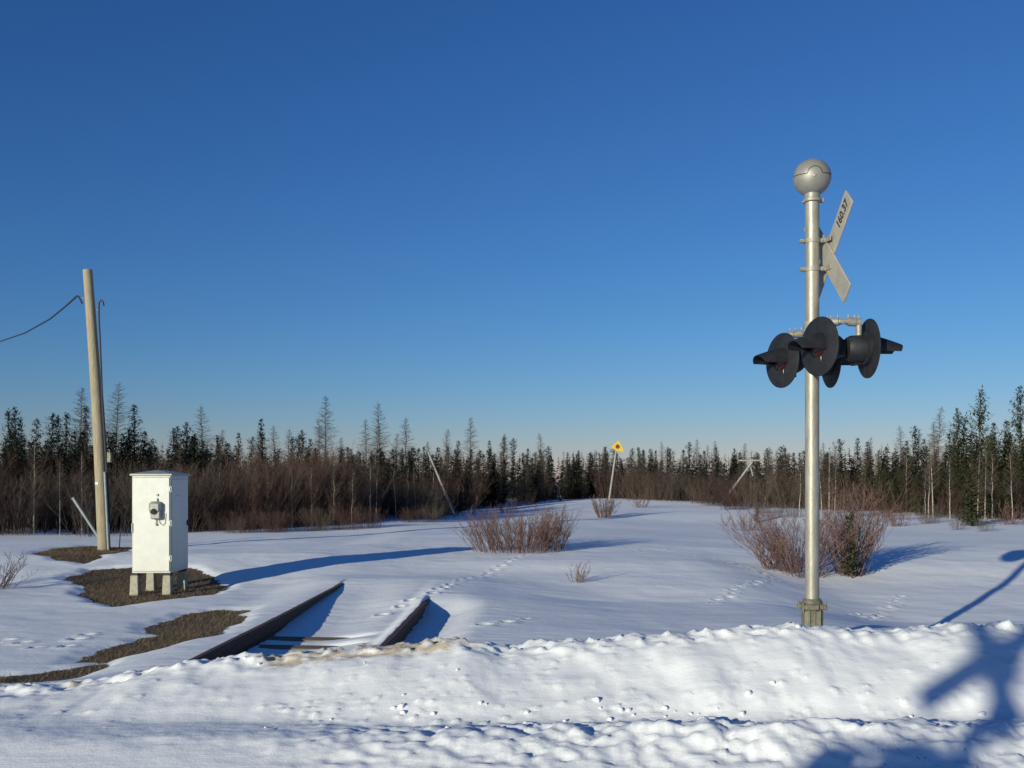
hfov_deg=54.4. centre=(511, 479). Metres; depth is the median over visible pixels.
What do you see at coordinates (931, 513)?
twig tuft
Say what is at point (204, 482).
willow shrub
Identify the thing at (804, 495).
willow shrub
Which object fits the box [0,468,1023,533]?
undergrowth
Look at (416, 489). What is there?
birch tree
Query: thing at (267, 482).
birch tree
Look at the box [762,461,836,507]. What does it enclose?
willow shrub
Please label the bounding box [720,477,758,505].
willow shrub
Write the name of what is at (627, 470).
spruce tree
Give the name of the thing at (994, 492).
willow shrub
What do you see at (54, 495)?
willow shrub
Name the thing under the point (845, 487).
pine tree
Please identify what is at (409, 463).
spruce tree
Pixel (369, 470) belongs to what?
spruce tree
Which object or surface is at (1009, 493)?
birch tree
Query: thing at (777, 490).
willow shrub
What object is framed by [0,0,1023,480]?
sky
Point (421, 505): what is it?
willow shrub
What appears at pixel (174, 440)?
spruce tree
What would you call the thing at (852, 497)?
willow shrub
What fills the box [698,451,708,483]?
spruce tree
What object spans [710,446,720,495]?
spruce tree
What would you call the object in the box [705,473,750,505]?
willow shrub
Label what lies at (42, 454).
spruce tree
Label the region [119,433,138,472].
spruce tree
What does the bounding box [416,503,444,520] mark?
twig tuft
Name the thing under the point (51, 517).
willow shrub
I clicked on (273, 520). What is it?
twig tuft
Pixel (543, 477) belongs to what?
spruce tree
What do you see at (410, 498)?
willow shrub
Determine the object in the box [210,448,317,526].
willow shrub
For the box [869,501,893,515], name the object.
twig tuft
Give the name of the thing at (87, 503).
willow shrub
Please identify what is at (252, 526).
twig tuft
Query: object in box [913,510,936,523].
twig tuft
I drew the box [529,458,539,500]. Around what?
spruce tree
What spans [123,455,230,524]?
willow shrub
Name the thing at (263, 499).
willow shrub
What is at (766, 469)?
larch tree
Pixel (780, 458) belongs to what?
spruce tree
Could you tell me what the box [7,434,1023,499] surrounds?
wood
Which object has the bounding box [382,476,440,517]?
willow shrub
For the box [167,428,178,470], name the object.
spruce tree
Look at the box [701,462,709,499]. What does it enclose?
spruce tree
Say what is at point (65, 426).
spruce tree
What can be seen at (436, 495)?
willow shrub
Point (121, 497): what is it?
larch tree
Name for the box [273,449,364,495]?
willow shrub
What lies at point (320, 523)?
twig tuft
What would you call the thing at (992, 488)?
birch tree
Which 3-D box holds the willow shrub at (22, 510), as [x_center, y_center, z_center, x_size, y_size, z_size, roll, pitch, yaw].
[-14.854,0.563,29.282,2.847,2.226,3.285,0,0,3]
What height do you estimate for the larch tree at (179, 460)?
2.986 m
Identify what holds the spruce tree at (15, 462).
on the snow ground at (663, 566)
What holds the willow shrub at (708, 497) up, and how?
on the snow ground at (663, 566)
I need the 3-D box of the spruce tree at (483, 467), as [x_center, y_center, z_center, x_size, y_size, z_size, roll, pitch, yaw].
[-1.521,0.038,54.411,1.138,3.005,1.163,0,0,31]
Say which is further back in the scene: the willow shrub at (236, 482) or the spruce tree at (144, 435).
the spruce tree at (144, 435)
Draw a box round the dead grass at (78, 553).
[0,545,249,684]
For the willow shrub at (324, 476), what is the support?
on the snow ground at (663, 566)
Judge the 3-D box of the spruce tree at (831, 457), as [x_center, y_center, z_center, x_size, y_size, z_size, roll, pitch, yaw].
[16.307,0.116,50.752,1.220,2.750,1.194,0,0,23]
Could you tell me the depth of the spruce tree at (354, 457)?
38.96 m
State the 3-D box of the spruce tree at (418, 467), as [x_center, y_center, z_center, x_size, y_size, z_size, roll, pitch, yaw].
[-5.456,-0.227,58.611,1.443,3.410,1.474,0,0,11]
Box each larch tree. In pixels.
[37,455,49,493]
[44,457,70,518]
[53,388,92,489]
[82,454,94,495]
[93,384,140,468]
[117,469,128,529]
[171,444,186,471]
[184,406,218,471]
[212,430,230,482]
[249,428,272,466]
[267,427,284,471]
[281,430,295,472]
[307,420,331,469]
[308,396,342,477]
[319,458,341,522]
[321,455,345,523]
[336,440,346,483]
[355,420,376,475]
[360,426,386,477]
[362,403,403,481]
[370,459,385,510]
[388,434,404,485]
[395,419,420,488]
[421,443,440,479]
[435,429,453,484]
[441,445,457,502]
[442,445,452,488]
[454,418,480,489]
[473,449,486,486]
[494,434,512,486]
[496,453,502,481]
[519,457,532,494]
[534,432,555,488]
[537,454,547,492]
[539,453,551,496]
[562,457,571,496]
[577,462,587,492]
[597,446,611,488]
[632,448,645,498]
[640,457,647,488]
[656,443,668,487]
[688,440,703,480]
[703,447,712,476]
[705,441,723,479]
[738,443,750,489]
[741,462,748,491]
[750,451,762,496]
[761,450,772,489]
[764,447,781,504]
[769,451,783,505]
[779,445,794,504]
[819,443,831,508]
[830,441,845,476]
[854,451,870,495]
[858,439,874,484]
[871,453,881,509]
[887,426,910,479]
[906,430,923,482]
[918,407,954,496]
[918,420,944,485]
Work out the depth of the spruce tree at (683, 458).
70.27 m
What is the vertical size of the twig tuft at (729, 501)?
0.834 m
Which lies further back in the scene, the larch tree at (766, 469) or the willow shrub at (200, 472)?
the larch tree at (766, 469)
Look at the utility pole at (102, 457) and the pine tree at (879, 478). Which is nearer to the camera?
the utility pole at (102, 457)
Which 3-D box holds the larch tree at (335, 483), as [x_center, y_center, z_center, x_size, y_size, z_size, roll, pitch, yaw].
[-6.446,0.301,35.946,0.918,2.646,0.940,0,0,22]
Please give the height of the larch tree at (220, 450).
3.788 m
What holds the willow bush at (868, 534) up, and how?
on the snow ground at (663, 566)
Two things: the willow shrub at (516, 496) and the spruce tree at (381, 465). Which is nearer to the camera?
the spruce tree at (381, 465)
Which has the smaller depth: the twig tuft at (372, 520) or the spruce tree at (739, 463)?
the twig tuft at (372, 520)
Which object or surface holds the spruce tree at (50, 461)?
on the snow ground at (663, 566)
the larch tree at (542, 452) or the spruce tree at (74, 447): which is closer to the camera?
the spruce tree at (74, 447)
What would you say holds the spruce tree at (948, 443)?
on the snow ground at (663, 566)
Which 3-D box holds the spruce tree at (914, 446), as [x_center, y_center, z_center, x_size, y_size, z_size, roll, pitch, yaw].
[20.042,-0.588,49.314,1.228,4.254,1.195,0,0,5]
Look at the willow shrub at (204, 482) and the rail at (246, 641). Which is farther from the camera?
the willow shrub at (204, 482)
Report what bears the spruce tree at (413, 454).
on the snow ground at (663, 566)
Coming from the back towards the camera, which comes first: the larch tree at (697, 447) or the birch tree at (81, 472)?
the larch tree at (697, 447)
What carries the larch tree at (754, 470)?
on the snow ground at (663, 566)
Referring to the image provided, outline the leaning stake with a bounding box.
[71,497,96,536]
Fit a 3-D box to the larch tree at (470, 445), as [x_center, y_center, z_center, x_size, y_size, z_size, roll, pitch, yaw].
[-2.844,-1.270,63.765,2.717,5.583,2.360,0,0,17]
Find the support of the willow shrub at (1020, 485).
on the snow ground at (663, 566)
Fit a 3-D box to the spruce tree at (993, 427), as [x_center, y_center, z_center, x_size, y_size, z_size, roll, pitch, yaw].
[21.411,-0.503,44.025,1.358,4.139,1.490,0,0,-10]
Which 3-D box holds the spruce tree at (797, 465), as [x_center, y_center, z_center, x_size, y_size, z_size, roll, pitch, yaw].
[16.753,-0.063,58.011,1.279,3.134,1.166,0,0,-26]
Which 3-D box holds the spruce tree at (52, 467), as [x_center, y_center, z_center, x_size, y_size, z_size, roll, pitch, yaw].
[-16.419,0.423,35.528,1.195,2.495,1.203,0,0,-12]
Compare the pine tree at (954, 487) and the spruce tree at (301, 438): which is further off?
the spruce tree at (301, 438)
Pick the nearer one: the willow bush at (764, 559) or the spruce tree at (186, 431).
the willow bush at (764, 559)
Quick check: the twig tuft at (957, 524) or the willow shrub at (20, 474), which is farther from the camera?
the willow shrub at (20, 474)
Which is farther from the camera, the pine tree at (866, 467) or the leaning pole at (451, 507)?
the pine tree at (866, 467)
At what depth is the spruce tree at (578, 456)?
84.38 m
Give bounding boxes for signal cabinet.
[130,470,189,595]
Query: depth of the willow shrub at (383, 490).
36.16 m
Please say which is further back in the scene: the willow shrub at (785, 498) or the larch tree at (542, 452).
the larch tree at (542, 452)
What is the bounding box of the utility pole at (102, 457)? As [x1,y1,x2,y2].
[82,269,111,549]
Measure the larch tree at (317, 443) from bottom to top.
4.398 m
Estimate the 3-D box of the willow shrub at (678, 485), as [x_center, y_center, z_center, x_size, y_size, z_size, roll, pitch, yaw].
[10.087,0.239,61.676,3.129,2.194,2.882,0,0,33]
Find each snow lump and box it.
[398,703,404,708]
[593,696,600,701]
[695,716,716,720]
[745,690,751,695]
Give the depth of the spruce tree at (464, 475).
55.85 m
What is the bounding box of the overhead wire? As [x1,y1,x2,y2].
[0,295,82,341]
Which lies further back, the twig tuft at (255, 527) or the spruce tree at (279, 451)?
the spruce tree at (279, 451)
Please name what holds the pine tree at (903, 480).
on the snow ground at (663, 566)
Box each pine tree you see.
[442,470,456,511]
[472,473,484,504]
[696,467,703,496]
[715,463,725,486]
[838,470,853,506]
[860,462,874,505]
[869,457,886,509]
[877,466,891,508]
[886,479,897,508]
[887,464,907,512]
[899,463,912,507]
[903,451,920,511]
[906,474,923,512]
[929,461,945,510]
[933,463,948,509]
[941,408,975,477]
[942,435,968,507]
[945,470,963,513]
[946,438,961,487]
[952,385,1000,497]
[959,451,983,509]
[975,435,1010,504]
[979,441,1004,518]
[983,437,1001,474]
[994,385,1023,502]
[994,466,1016,517]
[1000,447,1023,515]
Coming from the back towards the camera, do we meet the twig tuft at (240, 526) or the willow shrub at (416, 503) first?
the willow shrub at (416, 503)
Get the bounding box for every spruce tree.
[0,411,22,467]
[0,454,7,522]
[2,431,32,526]
[5,406,27,476]
[14,419,32,464]
[19,442,33,523]
[23,418,50,519]
[31,450,51,521]
[41,457,56,523]
[42,413,61,474]
[44,445,57,494]
[46,451,53,489]
[50,416,70,476]
[51,453,76,523]
[53,412,73,473]
[56,444,74,488]
[64,431,94,522]
[67,431,82,486]
[70,405,92,485]
[83,445,94,497]
[92,432,119,493]
[93,432,128,525]
[110,433,133,525]
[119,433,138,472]
[120,404,147,476]
[123,433,134,470]
[136,431,153,467]
[136,441,147,469]
[138,449,156,471]
[144,447,154,471]
[146,439,158,469]
[167,426,185,471]
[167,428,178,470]
[170,443,183,470]
[173,448,187,466]
[175,439,187,467]
[176,435,200,473]
[180,422,192,459]
[184,434,204,477]
[185,436,211,484]
[199,451,212,474]
[200,449,215,520]
[210,435,225,477]
[211,446,220,471]
[218,442,234,479]
[218,459,234,522]
[232,433,243,482]
[244,436,255,481]
[253,451,270,476]
[255,419,273,470]
[272,448,282,472]
[286,437,297,463]
[294,434,300,459]
[297,430,308,464]
[306,438,316,464]
[309,448,320,470]
[338,449,348,482]
[343,447,358,475]
[347,456,358,517]
[362,457,374,511]
[369,455,393,515]
[373,448,386,480]
[378,451,387,495]
[381,461,394,513]
[385,449,401,513]
[397,449,404,491]
[398,451,416,514]
[403,448,422,496]
[414,447,422,478]
[415,447,427,489]
[420,452,432,495]
[421,454,441,494]
[430,447,445,508]
[430,461,438,504]
[437,466,456,513]
[441,447,452,483]
[450,441,467,498]
[450,459,467,512]
[451,450,463,490]
[461,449,476,507]
[461,460,471,505]
[472,450,485,493]
[477,454,491,507]
[478,448,504,507]
[485,440,496,486]
[486,453,500,500]
[490,463,501,498]
[497,436,512,496]
[497,460,510,503]
[507,438,519,498]
[518,452,529,501]
[519,449,531,488]
[527,452,541,502]
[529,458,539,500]
[533,450,549,495]
[539,460,548,497]
[542,446,554,492]
[545,455,554,498]
[560,452,569,495]
[562,464,574,499]
[566,454,586,498]
[574,450,584,482]
[582,452,597,494]
[583,460,600,497]
[584,454,597,497]
[596,452,601,481]
[598,447,615,495]
[601,452,611,497]
[609,448,619,496]
[611,454,622,495]
[616,457,626,498]
[624,458,632,495]
[628,448,636,477]
[630,447,646,496]
[640,450,647,477]
[643,448,657,498]
[652,460,660,498]
[662,448,675,496]
[664,446,668,476]
[676,449,691,499]
[680,456,692,498]
[684,442,696,480]
[690,455,704,498]
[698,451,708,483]
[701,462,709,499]
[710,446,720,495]
[726,449,738,481]
[726,458,739,498]
[729,455,741,498]
[736,452,746,500]
[750,452,763,496]
[750,454,761,500]
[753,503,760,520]
[760,448,771,487]
[767,446,791,505]
[781,448,793,494]
[786,453,792,472]
[787,452,798,500]
[792,452,803,488]
[796,450,804,505]
[822,453,830,507]
[824,456,839,508]
[834,439,847,504]
[835,508,869,577]
[847,459,856,506]
[849,438,865,505]
[858,442,875,490]
[860,467,872,509]
[873,450,883,497]
[878,456,888,501]
[881,446,891,490]
[889,452,899,506]
[892,460,898,494]
[898,441,915,489]
[908,426,924,491]
[917,439,932,508]
[917,446,935,513]
[941,433,961,512]
[952,416,970,510]
[957,434,984,512]
[957,464,989,525]
[986,423,1002,492]
[996,420,1013,482]
[1003,432,1017,511]
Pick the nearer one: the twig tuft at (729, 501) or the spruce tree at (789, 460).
the twig tuft at (729, 501)
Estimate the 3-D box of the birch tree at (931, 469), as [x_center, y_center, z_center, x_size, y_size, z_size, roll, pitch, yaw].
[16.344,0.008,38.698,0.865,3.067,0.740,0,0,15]
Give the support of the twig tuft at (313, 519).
on the snow ground at (663, 566)
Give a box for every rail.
[189,583,343,659]
[381,599,429,645]
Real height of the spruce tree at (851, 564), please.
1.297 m
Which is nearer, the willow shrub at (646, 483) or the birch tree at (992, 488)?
the birch tree at (992, 488)
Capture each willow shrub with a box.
[0,441,62,527]
[0,450,51,525]
[0,455,68,535]
[0,464,36,530]
[0,464,47,534]
[0,467,64,535]
[0,469,62,529]
[0,480,70,528]
[1,440,27,506]
[7,456,46,518]
[8,476,87,524]
[13,470,95,527]
[16,472,95,530]
[27,488,71,528]
[41,462,141,526]
[43,464,139,536]
[44,463,169,527]
[44,475,130,531]
[46,476,129,532]
[51,481,120,527]
[71,451,178,526]
[87,451,231,533]
[109,462,227,532]
[110,463,224,528]
[111,464,214,526]
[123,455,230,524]
[124,453,242,507]
[126,458,248,529]
[130,476,215,531]
[131,461,232,531]
[148,461,240,530]
[151,464,235,527]
[181,462,242,517]
[188,465,275,529]
[193,462,297,529]
[198,468,290,520]
[205,479,264,524]
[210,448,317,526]
[212,472,277,527]
[213,457,333,529]
[218,451,320,525]
[220,441,361,526]
[222,459,321,522]
[226,459,304,498]
[236,439,336,517]
[241,439,363,524]
[241,442,361,526]
[250,458,322,498]
[258,449,361,525]
[258,458,348,517]
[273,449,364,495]
[274,449,367,522]
[287,458,374,517]
[287,465,376,524]
[304,473,381,520]
[305,455,401,522]
[320,465,395,519]
[321,468,383,518]
[359,483,400,515]
[361,480,399,517]
[364,483,405,516]
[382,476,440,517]
[385,476,443,519]
[388,488,436,512]
[392,493,422,517]
[400,468,458,518]
[401,479,450,518]
[403,481,457,513]
[413,457,494,515]
[453,488,477,508]
[456,492,483,510]
[507,485,536,505]
[517,482,552,501]
[537,481,556,500]
[547,482,566,499]
[590,460,635,498]
[590,479,618,497]
[613,466,660,499]
[616,488,635,498]
[617,462,668,499]
[626,466,686,498]
[632,471,676,500]
[638,474,677,500]
[650,477,682,500]
[653,468,688,498]
[653,472,702,499]
[655,470,705,500]
[670,475,710,499]
[679,477,725,503]
[692,464,751,502]
[694,483,722,505]
[701,476,731,503]
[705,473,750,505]
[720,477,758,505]
[728,471,775,507]
[748,489,766,506]
[755,470,804,508]
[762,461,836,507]
[762,464,827,506]
[772,487,803,508]
[787,464,859,509]
[791,482,828,508]
[837,485,872,510]
[874,485,907,512]
[881,469,943,510]
[901,476,955,513]
[911,485,968,518]
[955,456,1023,518]
[980,477,1023,518]
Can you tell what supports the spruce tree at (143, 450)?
on the snow ground at (663, 566)
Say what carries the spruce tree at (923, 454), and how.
on the snow ground at (663, 566)
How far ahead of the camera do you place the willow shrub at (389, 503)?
41.35 m
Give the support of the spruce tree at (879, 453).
on the snow ground at (663, 566)
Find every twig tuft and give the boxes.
[200,502,242,531]
[210,504,253,532]
[222,515,254,532]
[225,519,246,532]
[226,509,268,531]
[235,517,258,531]
[244,516,263,531]
[251,507,287,532]
[257,511,291,532]
[259,509,299,532]
[259,512,285,530]
[275,511,298,530]
[284,501,328,530]
[296,505,336,530]
[305,504,339,529]
[309,515,331,530]
[326,500,371,529]
[337,509,363,529]
[354,505,388,528]
[363,512,389,528]
[399,506,419,521]
[399,509,415,521]
[401,505,422,521]
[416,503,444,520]
[419,497,454,520]
[420,508,436,521]
[717,493,742,509]
[722,491,752,508]
[722,495,741,508]
[754,499,772,512]
[767,504,788,517]
[780,502,804,517]
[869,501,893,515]
[880,503,912,519]
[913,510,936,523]
[915,503,944,522]
[948,518,967,529]
[952,505,982,525]
[970,516,995,530]
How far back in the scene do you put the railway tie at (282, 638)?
10.61 m
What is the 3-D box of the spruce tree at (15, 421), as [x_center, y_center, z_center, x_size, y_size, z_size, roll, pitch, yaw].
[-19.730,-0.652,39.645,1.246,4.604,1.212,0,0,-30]
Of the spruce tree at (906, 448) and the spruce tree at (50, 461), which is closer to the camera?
the spruce tree at (50, 461)
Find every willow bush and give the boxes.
[0,551,37,587]
[454,500,582,553]
[493,497,519,512]
[567,560,590,582]
[590,494,620,517]
[626,490,652,507]
[715,500,871,578]
[725,508,766,530]
[739,532,830,572]
[819,465,917,576]
[881,508,914,526]
[992,501,1023,524]
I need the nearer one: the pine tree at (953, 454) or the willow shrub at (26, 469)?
the willow shrub at (26, 469)
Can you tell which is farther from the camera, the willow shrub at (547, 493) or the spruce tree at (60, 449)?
the willow shrub at (547, 493)
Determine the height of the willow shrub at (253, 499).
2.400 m
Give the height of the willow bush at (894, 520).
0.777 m
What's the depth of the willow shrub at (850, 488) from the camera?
46.59 m
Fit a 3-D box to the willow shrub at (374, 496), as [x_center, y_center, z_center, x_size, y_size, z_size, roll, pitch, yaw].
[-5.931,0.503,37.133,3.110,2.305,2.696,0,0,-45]
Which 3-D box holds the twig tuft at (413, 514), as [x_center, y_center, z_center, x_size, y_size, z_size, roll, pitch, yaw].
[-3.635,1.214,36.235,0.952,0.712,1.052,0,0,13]
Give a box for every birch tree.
[26,442,47,533]
[50,463,68,534]
[74,451,92,534]
[202,471,208,529]
[211,464,225,529]
[226,471,234,529]
[241,472,252,514]
[262,471,273,512]
[287,470,295,527]
[306,469,319,526]
[331,469,341,524]
[348,469,357,520]
[363,466,374,522]
[372,468,382,521]
[389,469,402,513]
[404,469,413,510]
[410,469,420,511]
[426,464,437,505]
[793,456,804,519]
[819,458,827,519]
[820,447,839,519]
[830,452,841,516]
[900,454,911,512]
[918,468,927,515]
[922,442,940,514]
[922,453,933,517]
[940,458,957,518]
[973,452,984,517]
[981,454,990,519]
[984,453,997,520]
[1004,453,1018,520]
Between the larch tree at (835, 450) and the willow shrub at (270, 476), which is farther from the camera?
the larch tree at (835, 450)
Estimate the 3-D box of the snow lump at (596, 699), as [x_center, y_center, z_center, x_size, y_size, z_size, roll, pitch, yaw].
[0.544,1.409,6.381,0.054,0.044,0.044,0,0,35]
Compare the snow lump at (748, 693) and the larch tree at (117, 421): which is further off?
the larch tree at (117, 421)
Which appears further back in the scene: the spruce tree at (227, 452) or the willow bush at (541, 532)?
the spruce tree at (227, 452)
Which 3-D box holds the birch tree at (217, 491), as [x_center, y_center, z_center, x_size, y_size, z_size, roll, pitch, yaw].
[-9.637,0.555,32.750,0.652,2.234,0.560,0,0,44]
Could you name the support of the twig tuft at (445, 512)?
on the snow ground at (663, 566)
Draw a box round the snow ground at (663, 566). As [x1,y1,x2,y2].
[0,481,1023,668]
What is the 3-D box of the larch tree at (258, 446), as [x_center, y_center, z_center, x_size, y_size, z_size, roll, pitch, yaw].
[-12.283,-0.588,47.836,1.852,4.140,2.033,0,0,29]
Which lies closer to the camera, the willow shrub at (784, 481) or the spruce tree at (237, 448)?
the spruce tree at (237, 448)
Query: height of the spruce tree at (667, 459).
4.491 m
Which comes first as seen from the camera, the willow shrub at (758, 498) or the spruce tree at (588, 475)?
the willow shrub at (758, 498)
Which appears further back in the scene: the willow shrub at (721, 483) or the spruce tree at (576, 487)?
the spruce tree at (576, 487)
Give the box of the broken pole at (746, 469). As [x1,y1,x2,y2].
[721,460,762,503]
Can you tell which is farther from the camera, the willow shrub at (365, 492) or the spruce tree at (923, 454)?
the spruce tree at (923, 454)
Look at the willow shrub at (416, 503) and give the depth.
38.81 m
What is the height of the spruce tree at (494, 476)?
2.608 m
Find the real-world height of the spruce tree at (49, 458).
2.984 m
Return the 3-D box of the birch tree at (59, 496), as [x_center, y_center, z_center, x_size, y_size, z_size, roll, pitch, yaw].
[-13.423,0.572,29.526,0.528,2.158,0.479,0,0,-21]
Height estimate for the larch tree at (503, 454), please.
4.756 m
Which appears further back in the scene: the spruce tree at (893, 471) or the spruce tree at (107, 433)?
the spruce tree at (893, 471)
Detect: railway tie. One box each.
[258,645,336,649]
[267,636,345,640]
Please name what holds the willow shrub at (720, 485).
on the snow ground at (663, 566)
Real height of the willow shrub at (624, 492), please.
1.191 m
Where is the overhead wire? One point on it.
(68, 303)
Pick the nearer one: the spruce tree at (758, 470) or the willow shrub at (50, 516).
the willow shrub at (50, 516)
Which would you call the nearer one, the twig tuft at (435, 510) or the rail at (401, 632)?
the rail at (401, 632)
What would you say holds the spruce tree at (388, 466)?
on the snow ground at (663, 566)
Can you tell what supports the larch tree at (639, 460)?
on the snow ground at (663, 566)
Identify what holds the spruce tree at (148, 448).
on the snow ground at (663, 566)
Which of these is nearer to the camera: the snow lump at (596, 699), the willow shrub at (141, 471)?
the snow lump at (596, 699)
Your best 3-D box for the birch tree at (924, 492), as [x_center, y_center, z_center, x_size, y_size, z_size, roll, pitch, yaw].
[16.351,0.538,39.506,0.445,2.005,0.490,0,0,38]
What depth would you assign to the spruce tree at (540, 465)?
69.95 m
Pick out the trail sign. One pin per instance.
(616, 446)
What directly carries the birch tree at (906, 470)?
on the snow ground at (663, 566)
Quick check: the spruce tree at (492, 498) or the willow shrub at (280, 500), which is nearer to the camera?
the willow shrub at (280, 500)
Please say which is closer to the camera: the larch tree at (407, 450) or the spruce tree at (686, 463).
the larch tree at (407, 450)
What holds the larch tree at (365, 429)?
on the snow ground at (663, 566)
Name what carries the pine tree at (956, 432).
on the snow ground at (663, 566)
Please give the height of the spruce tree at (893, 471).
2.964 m
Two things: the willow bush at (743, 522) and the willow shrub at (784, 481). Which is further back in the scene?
the willow shrub at (784, 481)
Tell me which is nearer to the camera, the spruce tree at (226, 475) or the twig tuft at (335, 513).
the twig tuft at (335, 513)
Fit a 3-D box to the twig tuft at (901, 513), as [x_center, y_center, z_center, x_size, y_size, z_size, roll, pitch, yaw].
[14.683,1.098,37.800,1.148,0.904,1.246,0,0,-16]
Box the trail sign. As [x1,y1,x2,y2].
[607,441,623,510]
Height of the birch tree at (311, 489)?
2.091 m
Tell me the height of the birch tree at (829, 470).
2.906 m
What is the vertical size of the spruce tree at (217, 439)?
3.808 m
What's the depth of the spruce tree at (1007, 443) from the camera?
41.43 m
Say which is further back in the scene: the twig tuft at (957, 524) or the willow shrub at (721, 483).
the willow shrub at (721, 483)
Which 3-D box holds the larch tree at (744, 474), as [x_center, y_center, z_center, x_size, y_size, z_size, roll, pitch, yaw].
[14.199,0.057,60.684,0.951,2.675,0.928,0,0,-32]
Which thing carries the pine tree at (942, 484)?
on the snow ground at (663, 566)
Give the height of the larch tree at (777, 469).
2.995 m
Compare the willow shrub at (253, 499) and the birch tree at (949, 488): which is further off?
the birch tree at (949, 488)
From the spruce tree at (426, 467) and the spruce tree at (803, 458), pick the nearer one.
the spruce tree at (426, 467)
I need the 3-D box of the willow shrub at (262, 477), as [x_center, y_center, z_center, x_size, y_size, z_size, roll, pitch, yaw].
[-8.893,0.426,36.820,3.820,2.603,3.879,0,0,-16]
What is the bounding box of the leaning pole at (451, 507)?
[427,452,456,517]
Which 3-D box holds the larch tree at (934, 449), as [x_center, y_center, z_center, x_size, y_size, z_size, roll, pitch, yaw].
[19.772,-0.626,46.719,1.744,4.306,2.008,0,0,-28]
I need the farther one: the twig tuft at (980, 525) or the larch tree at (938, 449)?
the larch tree at (938, 449)
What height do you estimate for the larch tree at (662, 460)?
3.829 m
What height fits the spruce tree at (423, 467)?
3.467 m
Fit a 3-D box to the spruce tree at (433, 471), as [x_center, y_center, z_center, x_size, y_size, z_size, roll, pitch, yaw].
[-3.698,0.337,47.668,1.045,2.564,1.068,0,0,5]
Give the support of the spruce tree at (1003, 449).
on the snow ground at (663, 566)
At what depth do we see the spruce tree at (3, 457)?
34.29 m
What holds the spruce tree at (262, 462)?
on the snow ground at (663, 566)
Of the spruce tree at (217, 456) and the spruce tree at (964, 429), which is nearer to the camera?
the spruce tree at (964, 429)
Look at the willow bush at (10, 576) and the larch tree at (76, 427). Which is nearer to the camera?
the willow bush at (10, 576)
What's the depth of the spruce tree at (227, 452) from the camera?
40.97 m
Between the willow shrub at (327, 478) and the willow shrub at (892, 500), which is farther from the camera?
the willow shrub at (892, 500)
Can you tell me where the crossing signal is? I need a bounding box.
[753,158,902,626]
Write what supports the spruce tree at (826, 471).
on the snow ground at (663, 566)
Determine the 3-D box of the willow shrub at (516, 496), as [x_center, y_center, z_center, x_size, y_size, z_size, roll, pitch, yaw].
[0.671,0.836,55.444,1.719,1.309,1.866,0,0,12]
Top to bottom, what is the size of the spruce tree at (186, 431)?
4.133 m
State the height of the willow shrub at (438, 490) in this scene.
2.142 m
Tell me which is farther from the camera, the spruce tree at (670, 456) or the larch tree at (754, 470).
the spruce tree at (670, 456)
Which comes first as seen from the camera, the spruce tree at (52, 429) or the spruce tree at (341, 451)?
the spruce tree at (52, 429)
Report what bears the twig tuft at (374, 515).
on the snow ground at (663, 566)
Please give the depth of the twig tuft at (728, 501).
48.39 m
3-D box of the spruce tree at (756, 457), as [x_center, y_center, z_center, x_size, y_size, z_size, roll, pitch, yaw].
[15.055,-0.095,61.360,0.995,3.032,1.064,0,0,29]
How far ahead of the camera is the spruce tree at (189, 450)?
37.06 m
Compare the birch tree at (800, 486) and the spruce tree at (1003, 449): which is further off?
the spruce tree at (1003, 449)
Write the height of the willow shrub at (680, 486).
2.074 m
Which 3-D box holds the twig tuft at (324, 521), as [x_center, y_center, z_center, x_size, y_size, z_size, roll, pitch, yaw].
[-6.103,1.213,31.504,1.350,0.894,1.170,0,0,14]
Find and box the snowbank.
[0,619,1023,767]
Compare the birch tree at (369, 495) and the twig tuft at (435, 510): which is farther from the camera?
the twig tuft at (435, 510)
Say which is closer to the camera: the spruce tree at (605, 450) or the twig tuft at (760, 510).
the twig tuft at (760, 510)
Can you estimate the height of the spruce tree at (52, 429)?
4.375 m
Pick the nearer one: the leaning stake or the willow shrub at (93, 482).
the leaning stake
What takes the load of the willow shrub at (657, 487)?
on the snow ground at (663, 566)
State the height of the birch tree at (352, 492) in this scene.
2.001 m
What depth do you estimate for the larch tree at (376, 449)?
49.45 m
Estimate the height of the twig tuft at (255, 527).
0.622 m
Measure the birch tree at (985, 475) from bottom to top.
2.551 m
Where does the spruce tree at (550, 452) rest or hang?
on the snow ground at (663, 566)
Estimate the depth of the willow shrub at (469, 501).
50.69 m
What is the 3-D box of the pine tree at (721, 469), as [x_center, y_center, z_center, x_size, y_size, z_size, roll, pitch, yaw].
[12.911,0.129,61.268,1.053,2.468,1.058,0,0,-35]
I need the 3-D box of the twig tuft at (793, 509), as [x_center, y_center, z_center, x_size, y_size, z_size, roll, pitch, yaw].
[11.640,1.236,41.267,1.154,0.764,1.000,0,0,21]
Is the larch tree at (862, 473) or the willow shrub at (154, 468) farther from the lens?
the larch tree at (862, 473)
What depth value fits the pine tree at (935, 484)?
42.12 m
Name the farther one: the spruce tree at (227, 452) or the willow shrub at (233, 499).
the spruce tree at (227, 452)
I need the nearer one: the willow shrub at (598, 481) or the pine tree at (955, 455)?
the pine tree at (955, 455)
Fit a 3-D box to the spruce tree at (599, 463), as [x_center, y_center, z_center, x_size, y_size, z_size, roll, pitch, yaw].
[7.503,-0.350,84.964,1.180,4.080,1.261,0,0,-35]
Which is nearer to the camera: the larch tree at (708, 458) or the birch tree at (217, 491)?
the birch tree at (217, 491)
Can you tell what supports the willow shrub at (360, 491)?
on the snow ground at (663, 566)
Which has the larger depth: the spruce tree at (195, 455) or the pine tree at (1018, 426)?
the pine tree at (1018, 426)
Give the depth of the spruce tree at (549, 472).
67.65 m
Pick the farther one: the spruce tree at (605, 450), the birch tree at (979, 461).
the spruce tree at (605, 450)

